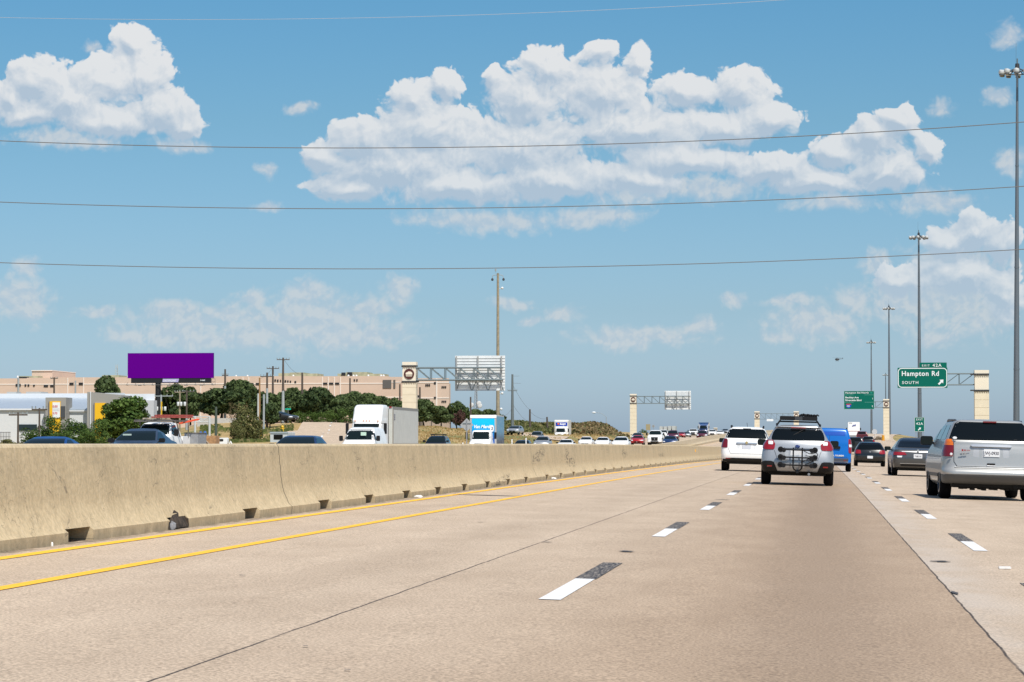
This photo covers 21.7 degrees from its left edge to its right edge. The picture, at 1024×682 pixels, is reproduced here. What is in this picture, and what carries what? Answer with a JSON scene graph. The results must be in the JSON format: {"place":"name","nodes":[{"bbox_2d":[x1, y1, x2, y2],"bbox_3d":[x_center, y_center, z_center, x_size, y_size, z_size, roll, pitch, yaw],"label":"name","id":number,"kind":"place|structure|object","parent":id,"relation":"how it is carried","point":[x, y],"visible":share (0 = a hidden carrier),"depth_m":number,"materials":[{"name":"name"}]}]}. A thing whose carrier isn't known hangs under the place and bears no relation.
{"place":"outdoors","nodes":[
{"label":"outdoors","id":0,"kind":"place"},
{"bbox_2d":[192,416,210,435],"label":"pipe gate","id":1,"kind":"structure","parent":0,"point":[209,424],"depth_m":259.97,"materials":[{"name":"grey"}]},
{"bbox_2d":[287,422,352,443],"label":"frontage road","id":2,"kind":"structure","parent":0,"point":[329,432],"depth_m":340.99,"materials":[{"name":"concrete"}]},
{"bbox_2d":[279,412,298,421],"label":"sedan","id":3,"kind":"object","parent":2,"relation":"on","point":[285,417],"visible":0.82,"depth_m":351.72,"materials":[{"name":"grey paint"}]},
{"bbox_2d":[0,0,776,19],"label":"power line","id":4,"kind":"object","parent":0,"point":[370,17],"visible":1,"depth_m":153.04,"materials":[{"name":"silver metal"}]},
{"bbox_2d":[1,423,933,443],"bbox_3d":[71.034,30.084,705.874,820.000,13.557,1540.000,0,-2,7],"label":"ground","id":5,"kind":"structure","parent":0,"point":[226,434],"depth_m":366.27,"materials":[{"name":"green plant"}]},
{"bbox_2d":[9,412,27,443],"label":"utility pole","id":6,"kind":"object","parent":5,"relation":"on","point":[18,414],"visible":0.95,"depth_m":210.67,"materials":[{"name":"brown wood"}]},
{"bbox_2d":[19,427,41,443],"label":"shrub","id":7,"kind":"object","parent":5,"relation":"on","point":[30,435],"visible":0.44,"depth_m":217.36,"materials":[{"name":"green plant"}]},
{"bbox_2d":[37,416,63,436],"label":"shrub","id":8,"kind":"object","parent":5,"relation":"on","point":[50,429],"visible":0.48,"depth_m":223.42,"materials":[{"name":"green plant"}]},
{"bbox_2d":[47,431,83,441],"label":"shrub","id":9,"kind":"object","parent":5,"relation":"on","point":[76,439],"visible":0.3,"depth_m":209.78,"materials":[{"name":"green plant"}]},
{"bbox_2d":[56,418,90,442],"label":"shrub","id":10,"kind":"object","parent":5,"relation":"on","point":[68,427],"visible":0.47,"depth_m":227.30,"materials":[{"name":"green plant"}]},
{"bbox_2d":[0,392,156,442],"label":"shop building","id":11,"kind":"structure","parent":5,"relation":"on","point":[83,407],"depth_m":308.27,"materials":[{"name":"white"}]},
{"bbox_2d":[78,427,99,443],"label":"shrub","id":12,"kind":"object","parent":5,"relation":"on","point":[90,436],"visible":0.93,"depth_m":218.94,"materials":[{"name":"green plant"}]},
{"bbox_2d":[90,419,111,443],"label":"shrub","id":13,"kind":"object","parent":5,"relation":"on","point":[103,436],"visible":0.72,"depth_m":230.33,"materials":[{"name":"green plant"}]},
{"bbox_2d":[94,375,120,392],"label":"oak tree","id":14,"kind":"object","parent":5,"relation":"on","point":[105,384],"visible":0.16,"depth_m":409.39,"materials":[{"name":"green plant"}]},
{"bbox_2d":[96,395,150,440],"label":"leafy tree","id":15,"kind":"object","parent":5,"relation":"on","point":[121,415],"visible":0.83,"depth_m":241.89,"materials":[{"name":"green plant"}]},
{"bbox_2d":[126,353,215,419],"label":"billboard","id":16,"kind":"object","parent":5,"relation":"on","point":[158,369],"visible":0.98,"depth_m":408.43,"materials":[{"name":"purple"}]},
{"bbox_2d":[161,383,184,422],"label":"oak tree","id":17,"kind":"object","parent":5,"relation":"on","point":[169,402],"visible":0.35,"depth_m":421.62,"materials":[{"name":"green plant"}]},
{"bbox_2d":[177,390,193,429],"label":"utility pole","id":18,"kind":"object","parent":5,"relation":"on","point":[186,405],"visible":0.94,"depth_m":352.02,"materials":[{"name":"grey wood"}]},
{"bbox_2d":[176,386,201,425],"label":"oak tree","id":19,"kind":"object","parent":5,"relation":"on","point":[193,401],"visible":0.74,"depth_m":406.68,"materials":[{"name":"green plant"}]},
{"bbox_2d":[197,418,235,426],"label":"wall","id":20,"kind":"structure","parent":5,"relation":"on","point":[224,420],"depth_m":356.72,"materials":[{"name":"concrete"}]},
{"bbox_2d":[196,388,245,417],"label":"oak tree","id":21,"kind":"object","parent":5,"relation":"on","point":[211,399],"visible":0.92,"depth_m":377.50,"materials":[{"name":"green plant"}]},
{"bbox_2d":[0,370,450,427],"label":"office building","id":22,"kind":"structure","parent":5,"relation":"on","point":[437,393],"depth_m":529.77,"materials":[{"name":"beige concrete"}]},
{"bbox_2d":[229,421,245,438],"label":"olive shrub","id":23,"kind":"object","parent":5,"relation":"on","point":[235,433],"visible":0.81,"depth_m":235.88,"materials":[{"name":"green plant"}]},
{"bbox_2d":[222,379,256,419],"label":"oak tree","id":24,"kind":"object","parent":5,"relation":"on","point":[246,389],"visible":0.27,"depth_m":398.24,"materials":[{"name":"green plant"}]},
{"bbox_2d":[232,406,259,438],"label":"olive shrub","id":25,"kind":"object","parent":5,"relation":"on","point":[244,420],"visible":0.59,"depth_m":243.61,"materials":[{"name":"green plant"}]},
{"bbox_2d":[199,423,293,442],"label":"green grass","id":26,"kind":"structure","parent":5,"relation":"on","point":[266,431],"depth_m":281.75,"materials":[{"name":"green plant"}]},
{"bbox_2d":[249,387,264,419],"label":"oak tree","id":27,"kind":"object","parent":5,"relation":"on","point":[254,412],"visible":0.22,"depth_m":411.02,"materials":[{"name":"green plant"}]},
{"bbox_2d":[254,420,263,438],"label":"olive shrub","id":28,"kind":"object","parent":5,"relation":"on","point":[260,428],"visible":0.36,"depth_m":249.86,"materials":[{"name":"green plant"}]},
{"bbox_2d":[260,373,273,427],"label":"utility pole","id":29,"kind":"object","parent":5,"relation":"on","point":[266,376],"visible":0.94,"depth_m":350.86,"materials":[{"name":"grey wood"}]},
{"bbox_2d":[260,403,279,427],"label":"oak tree","id":30,"kind":"object","parent":5,"relation":"on","point":[272,413],"visible":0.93,"depth_m":350.06,"materials":[{"name":"green plant"}]},
{"bbox_2d":[254,392,291,423],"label":"oak tree","id":31,"kind":"object","parent":5,"relation":"on","point":[275,399],"visible":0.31,"depth_m":410.77,"materials":[{"name":"green plant"}]},
{"bbox_2d":[270,432,294,441],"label":"van","id":32,"kind":"object","parent":5,"relation":"on","point":[276,436],"visible":0.35,"depth_m":225.59,"materials":[{"name":"grey"}]},
{"bbox_2d":[277,358,289,421],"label":"utility pole","id":33,"kind":"object","parent":5,"relation":"on","point":[283,403],"visible":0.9,"depth_m":391.29,"materials":[{"name":"grey wood"}]},
{"bbox_2d":[277,387,303,422],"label":"oak tree","id":34,"kind":"object","parent":5,"relation":"on","point":[292,395],"visible":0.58,"depth_m":420.78,"materials":[{"name":"green plant"}]},
{"bbox_2d":[292,411,308,422],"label":"shrub","id":35,"kind":"object","parent":5,"relation":"on","point":[301,418],"visible":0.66,"depth_m":407.63,"materials":[{"name":"green plant"}]},
{"bbox_2d":[305,411,320,421],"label":"shrub","id":36,"kind":"object","parent":5,"relation":"on","point":[314,417],"visible":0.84,"depth_m":407.43,"materials":[{"name":"green plant"}]},
{"bbox_2d":[298,386,332,416],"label":"oak tree","id":37,"kind":"object","parent":5,"relation":"on","point":[315,399],"visible":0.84,"depth_m":416.62,"materials":[{"name":"green plant"}]},
{"bbox_2d":[318,410,337,421],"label":"shrub","id":38,"kind":"object","parent":5,"relation":"on","point":[330,418],"visible":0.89,"depth_m":407.32,"materials":[{"name":"green plant"}]},
{"bbox_2d":[329,394,353,418],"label":"oak tree","id":39,"kind":"object","parent":5,"relation":"on","point":[339,402],"visible":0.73,"depth_m":416.52,"materials":[{"name":"green plant"}]},
{"bbox_2d":[332,408,351,422],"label":"shrub","id":40,"kind":"object","parent":5,"relation":"on","point":[340,416],"visible":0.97,"depth_m":407.13,"materials":[{"name":"green plant"}]},
{"bbox_2d":[344,391,361,415],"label":"oak tree","id":41,"kind":"object","parent":5,"relation":"on","point":[352,395],"visible":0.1,"depth_m":434.85,"materials":[{"name":"green plant"}]},
{"bbox_2d":[350,392,380,409],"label":"oak tree","id":42,"kind":"object","parent":5,"relation":"on","point":[365,398],"visible":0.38,"depth_m":416.35,"materials":[{"name":"green plant"}]},
{"bbox_2d":[384,397,401,406],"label":"oak tree","id":43,"kind":"object","parent":5,"relation":"on","point":[394,402],"visible":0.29,"depth_m":424.09,"materials":[{"name":"green plant"}]},
{"bbox_2d":[417,398,439,425],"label":"oak tree","id":44,"kind":"object","parent":5,"relation":"on","point":[426,409],"visible":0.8,"depth_m":431.26,"materials":[{"name":"green plant"}]},
{"bbox_2d":[418,417,450,427],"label":"fence","id":45,"kind":"object","parent":5,"relation":"on","point":[448,424],"visible":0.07,"depth_m":474.39,"materials":[{"name":"brown"}]},
{"bbox_2d":[431,406,453,425],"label":"oak tree","id":46,"kind":"object","parent":5,"relation":"on","point":[444,416],"visible":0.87,"depth_m":435.07,"materials":[{"name":"green plant"}]},
{"bbox_2d":[401,356,504,408],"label":"sign gantry","id":47,"kind":"object","parent":5,"relation":"on","point":[479,373],"visible":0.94,"depth_m":258.25,"materials":[{"name":"beige metal"}]},
{"bbox_2d":[447,401,469,428],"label":"oak tree","id":48,"kind":"object","parent":5,"relation":"on","point":[456,407],"visible":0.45,"depth_m":473.43,"materials":[{"name":"green plant"}]},
{"bbox_2d":[452,410,465,425],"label":"rusty tree","id":49,"kind":"object","parent":5,"relation":"on","point":[459,417],"visible":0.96,"depth_m":453.39,"materials":[{"name":"brown plant"}]},
{"bbox_2d":[483,409,506,419],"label":"oak tree","id":50,"kind":"object","parent":5,"relation":"on","point":[489,412],"visible":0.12,"depth_m":532.30,"materials":[{"name":"green plant"}]},
{"bbox_2d":[491,269,504,414],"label":"utility pole","id":51,"kind":"object","parent":5,"relation":"on","point":[498,408],"visible":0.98,"depth_m":403.04,"materials":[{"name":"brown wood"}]},
{"bbox_2d":[508,374,516,425],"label":"utility pole","id":52,"kind":"object","parent":5,"relation":"on","point":[512,390],"visible":0.98,"depth_m":452.74,"materials":[{"name":"grey metal"}]},
{"bbox_2d":[418,424,614,443],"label":"dry grass","id":53,"kind":"structure","parent":5,"relation":"on","point":[459,439],"depth_m":388.04,"materials":[{"name":"brown plant"}]},
{"bbox_2d":[552,420,570,435],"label":"box truck","id":54,"kind":"object","parent":5,"relation":"on","point":[561,427],"visible":0.69,"depth_m":466.91,"materials":[{"name":"white paint"}]},
{"bbox_2d":[504,420,629,435],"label":"green scrub","id":55,"kind":"object","parent":5,"relation":"on","point":[539,426],"visible":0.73,"depth_m":498.27,"materials":[{"name":"green plant"}]},
{"bbox_2d":[571,421,629,437],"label":"brown scrub","id":56,"kind":"object","parent":5,"relation":"on","point":[577,425],"visible":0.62,"depth_m":524.09,"materials":[{"name":"plant"}]},
{"bbox_2d":[630,391,690,438],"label":"sign gantry","id":57,"kind":"object","parent":5,"relation":"on","point":[677,400],"visible":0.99,"depth_m":520.70,"materials":[{"name":"beige"}]},
{"bbox_2d":[754,411,798,427],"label":"sign gantry","id":58,"kind":"object","parent":5,"relation":"on","point":[757,418],"visible":0.73,"depth_m":686.94,"materials":[{"name":"beige"}]},
{"bbox_2d":[844,391,888,439],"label":"sign gantry","id":59,"kind":"object","parent":5,"relation":"on","point":[858,399],"visible":0.99,"depth_m":550.16,"materials":[{"name":"beige"}]},
{"bbox_2d":[866,340,875,433],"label":"mast light","id":60,"kind":"object","parent":5,"relation":"on","point":[871,417],"visible":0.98,"depth_m":1000.79,"materials":[{"name":"silver metal"}]},
{"bbox_2d":[883,306,894,433],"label":"mast light","id":61,"kind":"object","parent":5,"relation":"on","point":[889,390],"visible":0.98,"depth_m":782.42,"materials":[{"name":"silver metal"}]},
{"bbox_2d":[909,230,928,437],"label":"mast light","id":62,"kind":"object","parent":5,"relation":"on","point":[919,236],"visible":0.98,"depth_m":486.85,"materials":[{"name":"silver metal"}]},
{"bbox_2d":[914,417,924,437],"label":"exit sign","id":63,"kind":"object","parent":5,"relation":"on","point":[919,425],"visible":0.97,"depth_m":296.61,"materials":[{"name":"green"}]},
{"bbox_2d":[897,362,988,419],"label":"sign gantry","id":64,"kind":"object","parent":5,"relation":"on","point":[928,375],"visible":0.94,"depth_m":247.12,"materials":[{"name":"beige"}]},
{"bbox_2d":[999,58,1023,420],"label":"mast light","id":65,"kind":"object","parent":5,"relation":"on","point":[1007,72],"visible":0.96,"depth_m":258.35,"materials":[{"name":"silver metal"}]},
{"bbox_2d":[0,122,1022,147],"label":"power line","id":66,"kind":"object","parent":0,"point":[516,146],"visible":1,"depth_m":151.49,"materials":[{"name":"grey metal"}]},
{"bbox_2d":[0,434,1023,681],"bbox_3d":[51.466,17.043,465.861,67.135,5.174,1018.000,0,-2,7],"label":"road","id":67,"kind":"structure","parent":0,"point":[712,570],"depth_m":18.91,"materials":[{"name":"concrete"}]},
{"bbox_2d":[0,444,721,552],"bbox_3d":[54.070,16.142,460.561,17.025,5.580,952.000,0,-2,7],"label":"concrete barrier","id":68,"kind":"object","parent":67,"relation":"on","point":[58,494],"visible":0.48,"depth_m":31.62,"materials":[{"name":"beige concrete"}]},
{"bbox_2d":[719,425,768,470],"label":"suv","id":69,"kind":"object","parent":67,"relation":"on","point":[739,445],"visible":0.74,"depth_m":101.21,"materials":[{"name":"white paint"}]},
{"bbox_2d":[726,429,767,438],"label":"rear window","id":70,"kind":"structure","parent":69,"relation":"in","point":[732,433],"depth_m":101.33,"materials":[{"name":"black glass"}]},
{"bbox_2d":[758,423,838,485],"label":"station wagon","id":71,"kind":"object","parent":67,"relation":"on","point":[806,437],"visible":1,"depth_m":69.23,"materials":[{"name":"grey paint"}]},
{"bbox_2d":[777,446,817,472],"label":"bicycle rack","id":72,"kind":"object","parent":71,"relation":"attached to","point":[814,450],"visible":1,"depth_m":68.85,"materials":[{"name":"black metal"}]},
{"bbox_2d":[777,413,819,424],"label":"roof basket","id":73,"kind":"object","parent":71,"relation":"on","point":[805,418],"visible":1,"depth_m":69.89,"materials":[{"name":"black metal"}]},
{"bbox_2d":[822,428,854,471],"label":"delivery van","id":74,"kind":"object","parent":67,"relation":"on","point":[842,451],"visible":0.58,"depth_m":111.23,"materials":[{"name":"blue paint"}]},
{"bbox_2d":[846,422,860,436],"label":"mail truck","id":75,"kind":"object","parent":67,"relation":"on","point":[854,428],"visible":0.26,"depth_m":495.73,"materials":[{"name":"white paint"}]},
{"bbox_2d":[852,442,886,466],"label":"hatchback","id":76,"kind":"object","parent":67,"relation":"on","point":[869,452],"visible":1,"depth_m":152.69,"materials":[{"name":"black paint"}]},
{"bbox_2d":[884,438,930,475],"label":"sedan","id":77,"kind":"object","parent":67,"relation":"on","point":[907,454],"visible":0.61,"depth_m":100.60,"materials":[{"name":"grey paint"}]},
{"bbox_2d":[920,419,1023,500],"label":"minivan","id":78,"kind":"object","parent":67,"relation":"on","point":[978,454],"visible":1,"depth_m":56.42,"materials":[{"name":"grey paint"}]},
{"bbox_2d":[0,249,1023,268],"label":"power line","id":79,"kind":"object","parent":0,"point":[507,267],"visible":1,"depth_m":151.45,"materials":[{"name":"grey metal"}]},
{"bbox_2d":[0,0,1023,439],"label":"sky","id":80,"kind":"structure","parent":0,"point":[575,343],"materials":[{"name":"blue"}]},
{"bbox_2d":[2,186,1023,208],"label":"power line","id":81,"kind":"object","parent":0,"point":[511,207],"visible":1,"depth_m":151.42,"materials":[{"name":"grey metal"}]},
{"bbox_2d":[504,432,568,439],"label":"ramp","id":82,"kind":"structure","parent":0,"point":[562,437],"depth_m":439.65,"materials":[{"name":"concrete"}]},
{"bbox_2d":[506,426,523,434],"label":"car","id":83,"kind":"object","parent":82,"relation":"on","point":[515,429],"visible":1,"depth_m":403.35,"materials":[{"name":"grey paint"}]},
{"bbox_2d":[611,433,726,444],"bbox_3d":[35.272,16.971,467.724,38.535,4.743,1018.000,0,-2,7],"label":"opposite road","id":84,"kind":"structure","parent":0,"point":[680,439],"depth_m":525.60,"materials":[{"name":"concrete"}]},
{"bbox_2d":[23,436,78,443],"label":"sedan","id":85,"kind":"object","parent":84,"relation":"on","point":[51,440],"visible":0.17,"depth_m":88.49,"materials":[{"name":"blue paint"}]},
{"bbox_2d":[108,428,176,443],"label":"sedan","id":86,"kind":"object","parent":84,"relation":"on","point":[142,436],"visible":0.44,"depth_m":100.02,"materials":[{"name":"blue paint"}]},
{"bbox_2d":[141,422,189,443],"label":"pickup truck","id":87,"kind":"object","parent":84,"relation":"on","point":[169,430],"visible":0.27,"depth_m":141.94,"materials":[{"name":"white paint"}]},
{"bbox_2d":[134,419,188,437],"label":"ladder rack","id":88,"kind":"object","parent":87,"relation":"on","point":[139,420],"visible":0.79,"depth_m":141.61,"materials":[{"name":"red metal"}]},
{"bbox_2d":[184,432,206,443],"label":"tool body","id":89,"kind":"object","parent":87,"relation":"on","point":[197,438],"visible":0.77,"depth_m":145.37,"materials":[{"name":"grey metal"}]},
{"bbox_2d":[206,436,219,443],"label":"wooden crate","id":90,"kind":"object","parent":84,"relation":"on","point":[212,439],"visible":0.23,"depth_m":152.36,"materials":[{"name":"brown wood"}]},
{"bbox_2d":[269,435,326,443],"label":"hatchback","id":91,"kind":"object","parent":84,"relation":"on","point":[301,439],"visible":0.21,"depth_m":107.14,"materials":[{"name":"blue paint"}]},
{"bbox_2d":[339,427,386,443],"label":"cargo van","id":92,"kind":"object","parent":84,"relation":"on","point":[365,435],"visible":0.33,"depth_m":155.12,"materials":[{"name":"white paint"}]},
{"bbox_2d":[346,405,388,443],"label":"semi truck","id":93,"kind":"object","parent":84,"relation":"on","point":[370,415],"visible":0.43,"depth_m":196.77,"materials":[{"name":"white paint"}]},
{"bbox_2d":[388,406,417,443],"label":"semi trailer","id":94,"kind":"object","parent":84,"relation":"on","point":[403,425],"visible":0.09,"depth_m":205.57,"materials":[{"name":"grey metal"}]},
{"bbox_2d":[423,434,450,443],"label":"car","id":95,"kind":"object","parent":84,"relation":"on","point":[434,439],"visible":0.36,"depth_m":228.59,"materials":[{"name":"black paint"}]},
{"bbox_2d":[461,418,472,443],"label":"warning sign","id":96,"kind":"object","parent":84,"relation":"on","point":[466,424],"visible":0.88,"depth_m":237.86,"materials":[{"name":"grey"}]},
{"bbox_2d":[465,415,503,443],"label":"box truck","id":97,"kind":"object","parent":84,"relation":"on","point":[486,429],"visible":0.77,"depth_m":247.92,"materials":[{"name":"white paint"}]},
{"bbox_2d":[533,436,551,443],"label":"sedan","id":98,"kind":"object","parent":84,"relation":"on","point":[543,440],"visible":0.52,"depth_m":321.04,"materials":[{"name":"grey paint"}]},
{"bbox_2d":[578,436,593,443],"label":"sedan","id":99,"kind":"object","parent":84,"relation":"on","point":[586,440],"visible":0.62,"depth_m":353.65,"materials":[{"name":"white paint"}]},
{"bbox_2d":[594,437,611,443],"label":"sedan","id":100,"kind":"object","parent":84,"relation":"on","point":[603,440],"visible":0.56,"depth_m":337.08,"materials":[{"name":"white paint"}]},
{"bbox_2d":[611,436,630,444],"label":"sedan","id":101,"kind":"object","parent":84,"relation":"on","point":[621,440],"visible":0.48,"depth_m":309.88,"materials":[{"name":"white paint"}]},
{"bbox_2d":[630,435,644,444],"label":"sedan","id":102,"kind":"object","parent":84,"relation":"on","point":[637,439],"visible":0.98,"depth_m":385.99,"materials":[{"name":"red paint"}]},
{"bbox_2d":[646,430,664,444],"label":"pickup truck","id":103,"kind":"object","parent":84,"relation":"on","point":[655,436],"visible":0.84,"depth_m":362.34,"materials":[{"name":"white paint"}]},
{"bbox_2d":[662,436,677,442],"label":"sedan","id":104,"kind":"object","parent":84,"relation":"on","point":[667,439],"visible":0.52,"depth_m":352.68,"materials":[{"name":"blue paint"}]},
{"bbox_2d":[698,422,709,431],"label":"box truck","id":105,"kind":"object","parent":84,"relation":"on","point":[705,426],"visible":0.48,"depth_m":661.60,"materials":[{"name":"white paint"}]},
{"bbox_2d":[699,435,769,446],"bbox_3d":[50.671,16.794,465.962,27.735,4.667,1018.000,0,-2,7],"label":"median lane","id":106,"kind":"structure","parent":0,"point":[718,444],"depth_m":386.04,"materials":[{"name":"concrete"}]},
{"bbox_2d":[654,430,772,445],"bbox_3d":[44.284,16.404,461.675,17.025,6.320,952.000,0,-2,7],"label":"concrete barrier","id":107,"kind":"object","parent":106,"relation":"on","point":[701,440],"visible":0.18,"depth_m":378.34,"materials":[{"name":"beige concrete"}]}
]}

